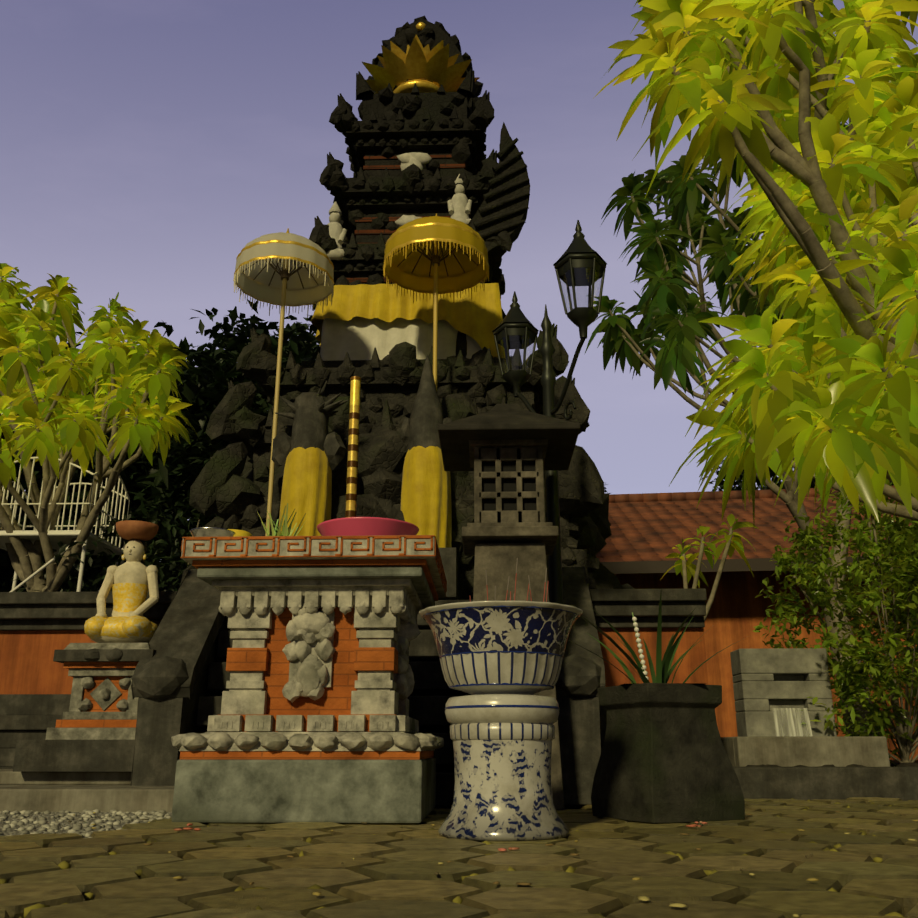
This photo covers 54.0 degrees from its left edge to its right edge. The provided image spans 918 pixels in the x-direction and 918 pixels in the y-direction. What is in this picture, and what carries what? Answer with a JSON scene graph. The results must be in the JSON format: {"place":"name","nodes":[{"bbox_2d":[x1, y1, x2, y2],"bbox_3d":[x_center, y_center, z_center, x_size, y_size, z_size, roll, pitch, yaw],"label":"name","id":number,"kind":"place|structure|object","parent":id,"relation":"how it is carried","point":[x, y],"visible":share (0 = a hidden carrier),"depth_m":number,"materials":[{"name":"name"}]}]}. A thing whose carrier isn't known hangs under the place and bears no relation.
{"place":"outdoors","nodes":[
{"label":"outdoors","id":0,"kind":"place"},
{"bbox_2d":[180,16,634,599],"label":"tower","id":1,"kind":"structure","parent":0,"point":[230,484],"depth_m":6.57,"materials":[{"name":"black stone"}]},
{"bbox_2d":[311,283,505,357],"bbox_3d":[-0.373,-0.808,7.695,1.594,0.756,1.597,-1,-18,2],"label":"yellow cloth","id":2,"kind":"object","parent":1,"relation":"on","point":[478,317],"visible":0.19,"depth_m":7.04,"materials":[{"name":"yellow fabric"}]},
{"bbox_2d":[320,316,497,360],"bbox_3d":[-0.371,-0.778,7.680,1.441,0.622,1.448,-1,-18,2],"label":"white cloth","id":3,"kind":"object","parent":1,"relation":"on","point":[358,338],"visible":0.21,"depth_m":7.01,"materials":[{"name":"white fabric"}]},
{"bbox_2d":[362,22,479,93],"bbox_3d":[-0.379,-3.838,8.541,1.149,1.052,0.985,-1,-18,2],"label":"crown ornament","id":4,"kind":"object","parent":1,"relation":"attached to","point":[418,64],"visible":0.67,"depth_m":8.23,"materials":[{"name":"gold metal"}]},
{"bbox_2d":[343,122,529,254],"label":"tower wing","id":5,"kind":"structure","parent":1,"relation":"attached to","point":[505,202],"depth_m":7.25,"materials":[{"name":"black stone"}]},
{"bbox_2d":[0,0,917,519],"label":"sky","id":6,"kind":"structure","parent":0,"point":[144,144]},
{"bbox_2d":[435,805,574,808],"bbox_3d":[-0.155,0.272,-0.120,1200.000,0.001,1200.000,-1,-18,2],"label":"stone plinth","id":7,"kind":"structure","parent":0,"point":[565,807],"depth_m":4.72,"materials":[{"name":"grey stone"}]},
{"bbox_2d":[0,812,171,837],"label":"gravel strip","id":8,"kind":"object","parent":7,"relation":"on","point":[15,831],"depth_m":3.52,"materials":[{"name":"grey gravel"}]},
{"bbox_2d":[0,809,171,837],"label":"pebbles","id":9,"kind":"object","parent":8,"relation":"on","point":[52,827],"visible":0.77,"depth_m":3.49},
{"bbox_2d":[0,769,173,811],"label":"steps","id":10,"kind":"structure","parent":7,"relation":"on","point":[60,791],"depth_m":4.07,"materials":[{"name":"concrete"}]},
{"bbox_2d":[13,539,158,771],"bbox_3d":[-1.839,1.042,4.941,0.740,1.258,0.600,-1,-18,2],"label":"statue","id":11,"kind":"object","parent":10,"relation":"on","point":[73,755],"depth_m":4.65,"materials":[{"name":"white stone"}]},
{"bbox_2d":[45,643,150,739],"bbox_3d":[-1.839,1.265,4.870,0.500,0.490,0.500,-1,-18,2],"label":"statue pedestal","id":12,"kind":"object","parent":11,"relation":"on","point":[106,693],"visible":0.48,"depth_m":4.68,"materials":[{"name":"stone"}]},
{"bbox_2d":[55,662,137,727],"bbox_3d":[-1.839,1.284,4.864,0.440,0.330,0.440,-1,-18,2],"label":"brick panel","id":13,"kind":"object","parent":12,"relation":"on","point":[98,681],"visible":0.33,"depth_m":4.69,"materials":[{"name":"brick"}]},
{"bbox_2d":[84,554,157,638],"bbox_3d":[-1.844,0.774,4.985,0.396,0.526,0.362,-1,-18,2],"label":"statue clothing","id":14,"kind":"object","parent":11,"relation":"attached to","point":[127,597],"visible":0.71,"depth_m":4.84,"materials":[{"name":"yellow fabric"}]},
{"bbox_2d":[116,520,158,540],"bbox_3d":[-1.839,0.420,5.141,0.236,0.085,0.236,-1,-18,2],"label":"statue bowl","id":15,"kind":"object","parent":11,"relation":"on","point":[129,530],"visible":0.94,"depth_m":5.07,"materials":[{"name":"ceramic"}]},
{"bbox_2d":[0,325,182,591],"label":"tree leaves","id":16,"kind":"object","parent":7,"relation":"on","point":[6,579],"depth_m":12.21,"materials":[{"name":"green plant"}]},
{"bbox_2d":[13,300,320,591],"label":"tree leaves","id":17,"kind":"object","parent":7,"relation":"on","point":[203,389],"depth_m":12.52,"materials":[{"name":"green plant"}]},
{"bbox_2d":[0,567,706,805],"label":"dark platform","id":18,"kind":"structure","parent":7,"relation":"on","point":[181,677],"depth_m":4.86,"materials":[{"name":"stone"}]},
{"bbox_2d":[0,457,129,591],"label":"white railing","id":19,"kind":"object","parent":18,"relation":"on","point":[56,536],"visible":0.46,"depth_m":8.79,"materials":[{"name":"white metal"}]},
{"bbox_2d":[0,276,161,591],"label":"frangipani branches","id":20,"kind":"object","parent":18,"relation":"on","point":[26,560],"visible":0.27,"depth_m":8.63,"materials":[{"name":"brown plant"}]},
{"bbox_2d":[0,263,198,489],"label":"frangipani leaves","id":21,"kind":"object","parent":20,"relation":"on","point":[135,376],"visible":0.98,"depth_m":8.56,"materials":[{"name":"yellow plant"}]},
{"bbox_2d":[243,258,326,535],"bbox_3d":[-1.255,-0.326,6.181,0.668,2.680,0.668,-1,-18,2],"label":"umbrella pole","id":22,"kind":"object","parent":18,"relation":"on","point":[284,274],"visible":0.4,"depth_m":6.30,"materials":[{"name":"beige wood"}]},
{"bbox_2d":[235,232,333,305],"bbox_3d":[-1.255,-1.433,6.536,0.704,0.345,0.704,-1,-18,2],"label":"parasol canopy","id":23,"kind":"object","parent":22,"relation":"on","point":[259,288],"visible":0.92,"depth_m":6.71,"materials":[{"name":"white fabric"}]},
{"bbox_2d":[233,257,333,318],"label":"white umbrella tassels","id":24,"kind":"object","parent":23,"relation":"hanging from","point":[249,263],"visible":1,"depth_m":6.42,"materials":[{"name":"white fabric"}]},
{"bbox_2d":[234,228,333,306],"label":"umbrella trim bands","id":25,"kind":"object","parent":23,"relation":"attached to","point":[285,257],"depth_m":6.23,"materials":[{"name":"gold metal"}]},
{"bbox_2d":[272,381,347,469],"bbox_3d":[-0.975,0.188,5.818,0.500,1.479,0.400,-1,-18,2],"label":"guardian statue","id":26,"kind":"object","parent":18,"relation":"on","point":[312,413],"visible":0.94,"depth_m":5.86,"materials":[{"name":"grey stone"}]},
{"bbox_2d":[279,447,331,535],"bbox_3d":[-0.978,0.273,5.790,0.323,0.700,0.326,-1,-18,2],"label":"yellow cloth","id":27,"kind":"object","parent":26,"relation":"attached to","point":[307,484],"visible":0.67,"depth_m":5.69,"materials":[{"name":"yellow fabric"}]},
{"bbox_2d":[0,628,707,693],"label":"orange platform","id":28,"kind":"structure","parent":18,"relation":"on","point":[28,665],"depth_m":5.28,"materials":[{"name":"paint"}]},
{"bbox_2d":[400,355,457,599],"bbox_3d":[-0.211,0.090,5.824,0.400,1.670,0.400,-1,-18,2],"label":"statue","id":29,"kind":"object","parent":18,"relation":"on","point":[419,426],"visible":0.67,"depth_m":5.83,"materials":[{"name":"grey stone"}]},
{"bbox_2d":[401,446,451,547],"bbox_3d":[-0.208,0.266,5.767,0.323,0.700,0.326,-1,-18,2],"label":"yellow cloth","id":30,"kind":"object","parent":29,"relation":"attached to","point":[426,497],"visible":0.79,"depth_m":5.66,"materials":[{"name":"yellow fabric"}]},
{"bbox_2d":[388,241,477,389],"bbox_3d":[-0.166,-0.384,6.164,0.716,2.780,0.716,-1,-18,2],"label":"umbrella pole","id":31,"kind":"object","parent":18,"relation":"on","point":[435,259],"visible":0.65,"depth_m":6.46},
{"bbox_2d":[384,216,487,292],"bbox_3d":[-0.166,-1.538,6.535,0.755,0.345,0.755,-1,-18,2],"label":"parasol canopy","id":32,"kind":"object","parent":31,"relation":"on","point":[419,279],"visible":0.77,"depth_m":6.74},
{"bbox_2d":[383,214,488,293],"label":"umbrella trim bands","id":33,"kind":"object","parent":32,"relation":"attached to","point":[435,239],"depth_m":6.20,"materials":[{"name":"gold metal"}]},
{"bbox_2d":[383,240,488,304],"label":"yellow umbrella tassels","id":34,"kind":"object","parent":32,"relation":"hanging from","point":[387,278],"visible":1,"depth_m":6.45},
{"bbox_2d":[492,220,606,603],"bbox_3d":[0.530,0.252,5.118,0.285,3.170,1.188,7,-19,-20],"label":"street lamp","id":35,"kind":"object","parent":18,"relation":"on","point":[580,253],"depth_m":5.15,"materials":[{"name":"black metal"}]},
{"bbox_3d":[-3.149,2.090,9.793,2.188,2.529,1.729,-1,-18,2],"label":"bush trunk","id":36,"kind":"object","parent":18,"relation":"on","visible":0},
{"bbox_2d":[12,501,220,591],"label":"bush leaves","id":37,"kind":"object","parent":36,"relation":"on","point":[166,572],"visible":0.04,"depth_m":8.93,"materials":[{"name":"green plant"}]},
{"bbox_2d":[0,797,917,917],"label":"pavers","id":38,"kind":"object","parent":7,"relation":"on","point":[390,870],"visible":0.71,"depth_m":2.04,"materials":[{"name":"grey stone"}]},
{"bbox_2d":[171,566,435,823],"bbox_3d":[-0.581,1.014,3.859,0.920,0.950,0.920,-1,-18,2],"label":"plinth base","id":39,"kind":"object","parent":38,"relation":"on","point":[287,791],"visible":0.67,"depth_m":3.32,"materials":[{"name":"grey stone"}]},
{"bbox_2d":[180,535,446,759],"bbox_3d":[-0.581,0.857,3.909,1.010,0.839,1.010,-1,-18,2],"label":"brick panel","id":40,"kind":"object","parent":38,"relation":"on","point":[351,658],"depth_m":3.56,"materials":[{"name":"orange brick"}]},
{"bbox_2d":[171,535,445,750],"bbox_3d":[-0.581,0.843,3.917,1.015,0.811,1.017,-1,-18,2],"label":"stone altar","id":41,"kind":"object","parent":40,"relation":"on","point":[386,611],"depth_m":3.56,"materials":[{"name":"stone"}]},
{"bbox_2d":[190,527,235,536],"bbox_3d":[-1.012,0.323,3.695,0.184,0.045,0.184,-1,-18,2],"label":"silver bowl","id":42,"kind":"object","parent":41,"relation":"on","point":[207,532],"visible":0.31,"depth_m":3.63,"materials":[{"name":"white metal"}]},
{"bbox_2d":[228,529,251,535],"bbox_3d":[-0.967,0.355,3.852,0.160,0.080,0.160,-1,-18,2],"label":"yellow bowl","id":43,"kind":"object","parent":41,"relation":"on","point":[241,532],"visible":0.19,"depth_m":3.80,"materials":[{"name":"yellow plastic"}]},
{"bbox_2d":[257,503,305,535],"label":"offering leaves","id":44,"kind":"object","parent":41,"relation":"on","point":[286,531],"visible":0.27,"depth_m":3.80,"materials":[{"name":"green plant"}]},
{"bbox_2d":[345,376,360,517],"bbox_3d":[-0.499,0.040,4.221,0.054,0.905,0.054,-1,-18,2],"label":"striped pole","id":45,"kind":"object","parent":41,"relation":"on","point":[352,462],"visible":0.75,"depth_m":4.23,"materials":[{"name":"gold metal"}]},
{"bbox_2d":[317,517,418,535],"bbox_3d":[-0.396,0.357,3.906,0.444,0.108,0.444,-1,-18,2],"label":"pink basin","id":46,"kind":"object","parent":41,"relation":"on","point":[359,526],"visible":0.38,"depth_m":3.74,"materials":[{"name":"red plastic"}]},
{"bbox_2d":[174,821,707,917],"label":"petals","id":47,"kind":"object","parent":38,"relation":"on","point":[499,849],"visible":0.98,"depth_m":2.99,"materials":[{"name":"plant"}]},
{"bbox_2d":[0,798,917,917],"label":"fallen leaves","id":48,"kind":"object","parent":38,"relation":"on","point":[138,872],"visible":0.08,"depth_m":2.05,"materials":[{"name":"plant"}]},
{"bbox_2d":[68,811,917,917],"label":"debris","id":49,"kind":"object","parent":38,"relation":"on","point":[644,898],"visible":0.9,"depth_m":1.93,"materials":[{"name":"brown plant"}]},
{"bbox_2d":[423,605,578,709],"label":"blue stripe bands","id":50,"kind":"object","parent":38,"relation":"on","point":[485,706],"visible":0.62,"depth_m":2.84,"materials":[{"name":"ceramic"}]},
{"bbox_2d":[470,558,548,601],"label":"incense sticks","id":51,"kind":"object","parent":50,"relation":"on","point":[529,586],"visible":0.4,"depth_m":3.06,"materials":[{"name":"red wood"}]},
{"bbox_2d":[438,740,569,840],"bbox_3d":[0.142,1.054,2.897,0.416,0.285,0.416,-1,-18,2],"label":"vase pedestal","id":52,"kind":"object","parent":38,"relation":"on","point":[502,790],"visible":1,"depth_m":2.77,"materials":[{"name":"white ceramic"}]},
{"bbox_2d":[450,723,554,739],"bbox_3d":[0.142,0.895,2.949,0.344,0.050,0.344,-1,-18,2],"label":"pedestal fluted band","id":53,"kind":"object","parent":52,"relation":"on","point":[503,731],"visible":0.94,"depth_m":2.81,"materials":[{"name":"white ceramic"}]},
{"bbox_2d":[445,685,558,723],"bbox_3d":[0.142,0.815,2.974,0.376,0.117,0.376,-1,-18,2],"label":"pedestal collar","id":54,"kind":"object","parent":53,"relation":"on","point":[501,695],"visible":0.94,"depth_m":2.83,"materials":[{"name":"white ceramic"}]},
{"bbox_2d":[439,652,562,686],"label":"vase flutes","id":55,"kind":"object","parent":54,"relation":"on","point":[500,668],"visible":0.92,"depth_m":2.85,"materials":[{"name":"white ceramic"}]},
{"bbox_2d":[424,607,577,656],"bbox_3d":[0.142,0.604,3.042,0.524,0.135,0.524,-1,-18,2],"label":"planter bowl","id":56,"kind":"object","parent":55,"relation":"on","point":[501,629],"visible":0.75,"depth_m":2.85,"materials":[{"name":"blue ceramic"}]},
{"bbox_2d":[419,601,582,617],"bbox_3d":[0.142,0.553,3.058,0.552,0.058,0.552,-1,-18,2],"label":"planter rim","id":57,"kind":"object","parent":56,"relation":"on","point":[578,611],"visible":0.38,"depth_m":2.84,"materials":[{"name":"white ceramic"}]},
{"bbox_2d":[462,439,563,809],"bbox_3d":[0.256,0.793,4.480,0.470,1.750,0.470,-1,-18,2],"label":"stone lantern","id":58,"kind":"object","parent":38,"relation":"on","point":[498,542],"visible":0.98,"depth_m":4.41,"materials":[{"name":"grey stone"}]},
{"bbox_2d":[482,461,535,510],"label":"lantern window openings","id":59,"kind":"object","parent":58,"relation":"on","point":[489,485],"visible":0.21,"depth_m":4.54,"materials":[{"name":"black"}]},
{"bbox_2d":[438,403,579,470],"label":"lantern roof","id":60,"kind":"structure","parent":58,"relation":"on","point":[506,421],"depth_m":4.54,"materials":[{"name":"grey stone"}]},
{"bbox_2d":[591,683,744,823],"bbox_3d":[0.814,1.169,3.606,0.449,0.500,0.449,8,-19,-23],"label":"dark planter","id":61,"kind":"object","parent":38,"relation":"on","point":[664,758],"visible":1,"depth_m":3.46,"materials":[{"name":"stone"}]},
{"bbox_2d":[618,683,706,685],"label":"planter soil","id":62,"kind":"structure","parent":61,"relation":"on","point":[675,683],"depth_m":3.53,"materials":[{"name":"brown soil"}]},
{"bbox_2d":[632,612,648,679],"bbox_3d":[0.747,0.782,3.711,0.053,0.301,0.022,-1,-18,2],"label":"flower spike","id":63,"kind":"object","parent":62,"relation":"on","point":[638,641],"visible":0.92,"depth_m":3.71,"materials":[{"name":"white plant"}]},
{"bbox_2d":[570,594,744,683],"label":"planter leaves","id":64,"kind":"object","parent":62,"relation":"on","point":[664,671],"visible":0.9,"depth_m":3.67,"materials":[{"name":"green plant"}]},
{"bbox_2d":[733,766,917,800],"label":"bed kerb","id":65,"kind":"structure","parent":38,"relation":"on","point":[813,783],"depth_m":5.01,"materials":[{"name":"concrete"}]},
{"bbox_2d":[614,569,917,759],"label":"building walls","id":66,"kind":"structure","parent":7,"relation":"on","point":[736,615],"depth_m":11.39,"materials":[{"name":"orange paint"}]},
{"bbox_2d":[601,556,899,573],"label":"building trim","id":67,"kind":"structure","parent":66,"relation":"on","point":[755,564],"depth_m":10.88,"materials":[{"name":"brown wood"}]},
{"bbox_2d":[596,486,911,561],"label":"building roof","id":68,"kind":"structure","parent":66,"relation":"on","point":[651,526],"depth_m":13.04,"materials":[{"name":"red tile"}]},
{"bbox_2d":[669,0,917,520],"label":"tree branches","id":69,"kind":"object","parent":7,"relation":"on","point":[785,154],"visible":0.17,"depth_m":4.58,"materials":[{"name":"brown plant"}]},
{"bbox_2d":[595,0,917,522],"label":"frangipani leaves","id":70,"kind":"object","parent":69,"relation":"on","point":[866,444],"visible":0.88,"depth_m":4.46,"materials":[{"name":"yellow plant"}]},
{"bbox_2d":[701,445,893,490],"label":"tree leaves","id":71,"kind":"object","parent":7,"relation":"on","point":[772,473],"depth_m":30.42,"materials":[{"name":"green plant"}]},
{"bbox_2d":[585,88,880,735],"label":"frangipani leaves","id":72,"kind":"object","parent":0,"point":[660,300],"depth_m":8.48,"materials":[{"name":"green plant"}]},
{"bbox_2d":[745,760,917,766],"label":"bed soil","id":73,"kind":"structure","parent":0,"point":[907,764],"depth_m":5.52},
{"bbox_2d":[661,514,758,621],"bbox_3d":[2.050,1.457,7.088,0.808,2.079,0.646,-1,-18,2],"label":"small tree","id":74,"kind":"object","parent":73,"relation":"on","point":[737,544],"depth_m":7.31,"materials":[{"name":"green plant"}]},
{"bbox_2d":[721,736,889,766],"bbox_3d":[2.202,1.954,5.988,0.920,0.200,0.900,-1,-18,2],"label":"fountain basin","id":75,"kind":"object","parent":73,"relation":"on","point":[817,751],"visible":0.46,"depth_m":5.57,"materials":[{"name":"grey stone"}]},
{"bbox_2d":[730,648,836,736],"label":"fountain wall","id":76,"kind":"structure","parent":75,"relation":"on","point":[766,681],"depth_m":6.18,"materials":[{"name":"grey stone"}]},
{"bbox_2d":[773,708,811,735],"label":"waterfall","id":77,"kind":"structure","parent":76,"relation":"attached to","point":[792,725],"depth_m":6.07,"materials":[{"name":"white liquid"}]},
{"bbox_2d":[753,482,917,766],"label":"bush leaves","id":78,"kind":"object","parent":73,"relation":"on","point":[852,677],"depth_m":6.15,"materials":[{"name":"green plant"}]},
{"bbox_2d":[846,501,917,708],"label":"shrub leaves","id":79,"kind":"object","parent":73,"relation":"on","point":[866,581],"depth_m":8.70,"materials":[{"name":"green plant"}]},
{"bbox_2d":[868,495,917,661],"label":"shrub branches","id":80,"kind":"object","parent":73,"relation":"on","point":[904,524],"depth_m":6.14,"materials":[{"name":"green plant"}]}
]}

